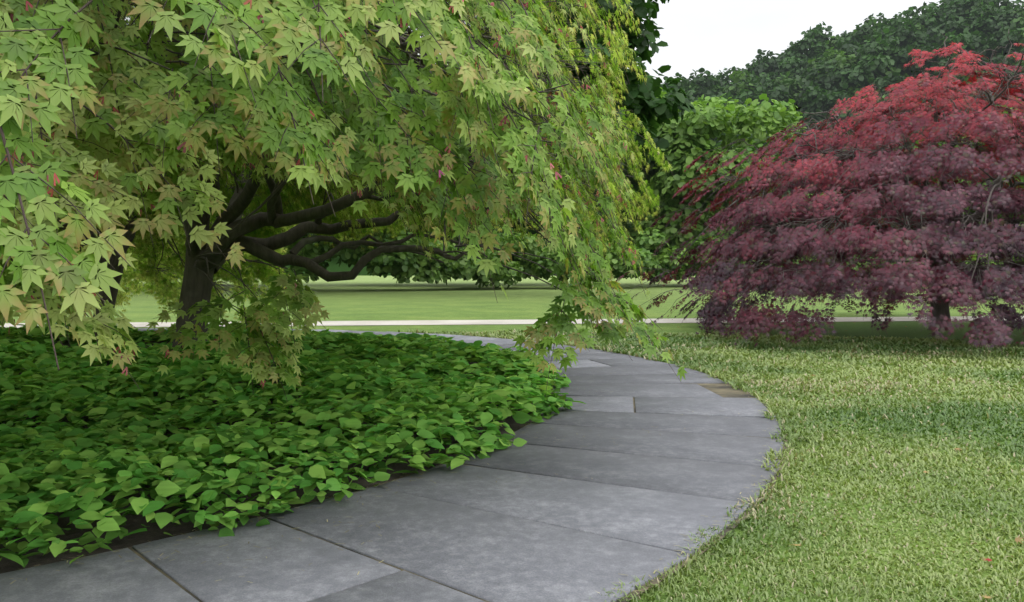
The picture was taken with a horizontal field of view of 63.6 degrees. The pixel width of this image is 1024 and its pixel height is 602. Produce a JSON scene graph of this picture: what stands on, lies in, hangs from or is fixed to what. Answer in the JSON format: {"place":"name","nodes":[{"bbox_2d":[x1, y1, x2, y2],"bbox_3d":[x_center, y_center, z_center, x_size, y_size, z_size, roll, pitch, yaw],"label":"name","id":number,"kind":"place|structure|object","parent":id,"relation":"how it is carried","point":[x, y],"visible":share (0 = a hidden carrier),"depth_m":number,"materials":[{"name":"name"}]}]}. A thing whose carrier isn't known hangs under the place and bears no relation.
{"place":"outdoors","nodes":[
{"label":"outdoors","id":0,"kind":"place"},
{"bbox_2d":[0,328,787,601],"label":"slab path","id":1,"kind":"structure","parent":0,"point":[640,502],"depth_m":4.76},
{"bbox_2d":[9,335,786,591],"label":"path clippings","id":2,"kind":"object","parent":1,"relation":"on","point":[434,482],"visible":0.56,"depth_m":4.68,"materials":[{"name":"green plant"}]},
{"bbox_2d":[0,316,1023,327],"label":"gravel path","id":3,"kind":"structure","parent":0,"point":[450,322],"depth_m":22.91,"materials":[{"name":"beige gravel"}]},
{"bbox_2d":[5,275,1023,601],"bbox_3d":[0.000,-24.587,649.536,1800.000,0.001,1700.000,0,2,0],"label":"lawn ground","id":4,"kind":"structure","parent":0,"point":[395,299],"depth_m":19.78,"materials":[{"name":"green plant"}]},
{"bbox_2d":[0,339,551,572],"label":"bed soil","id":5,"kind":"structure","parent":4,"relation":"on","point":[154,532],"depth_m":5.08,"materials":[{"name":"brown soil"}]},
{"bbox_2d":[0,321,585,566],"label":"ground cover plants","id":6,"kind":"object","parent":5,"relation":"on","point":[76,461],"visible":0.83,"depth_m":6.89,"materials":[{"name":"green plant"}]},
{"bbox_2d":[0,0,686,398],"bbox_3d":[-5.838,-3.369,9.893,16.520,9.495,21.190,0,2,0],"label":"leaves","id":7,"kind":"object","parent":4,"relation":"on","point":[196,286],"depth_m":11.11,"materials":[{"name":"green plant"}]},
{"bbox_2d":[0,0,657,386],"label":"green maple samaras","id":8,"kind":"object","parent":7,"relation":"attached to","point":[332,142],"visible":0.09,"depth_m":4.25,"materials":[{"name":"green plant"}]},
{"bbox_2d":[128,0,1023,290],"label":"trees","id":9,"kind":"object","parent":4,"relation":"on","point":[680,128],"depth_m":58.93,"materials":[{"name":"green plant"}]},
{"bbox_2d":[398,328,1023,601],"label":"lawn grass","id":10,"kind":"structure","parent":4,"relation":"on","point":[840,352],"depth_m":6.61,"materials":[{"name":"green plant"}]},
{"bbox_2d":[610,31,1023,354],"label":"red maple","id":11,"kind":"object","parent":4,"relation":"on","point":[959,237],"depth_m":15.80,"materials":[{"name":"red plant"}]},
{"bbox_2d":[658,319,1023,598],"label":"fallen leaves","id":12,"kind":"object","parent":4,"relation":"on","point":[1016,540],"visible":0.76,"depth_m":4.43,"materials":[{"name":"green plant"}]},
{"bbox_2d":[125,0,1023,83],"label":"sky","id":13,"kind":"structure","parent":0,"point":[713,36],"materials":[{"name":"white"}]},
{"bbox_2d":[253,52,1023,275],"bbox_3d":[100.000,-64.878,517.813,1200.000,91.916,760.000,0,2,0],"label":"hill terrain","id":14,"kind":"structure","parent":0,"point":[333,266],"depth_m":183.10,"materials":[{"name":"green plant"}]},
{"bbox_2d":[448,0,1023,242],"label":"distant trees","id":15,"kind":"object","parent":14,"relation":"on","point":[823,73],"visible":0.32,"depth_m":280.39,"materials":[{"name":"green plant"}]}
]}

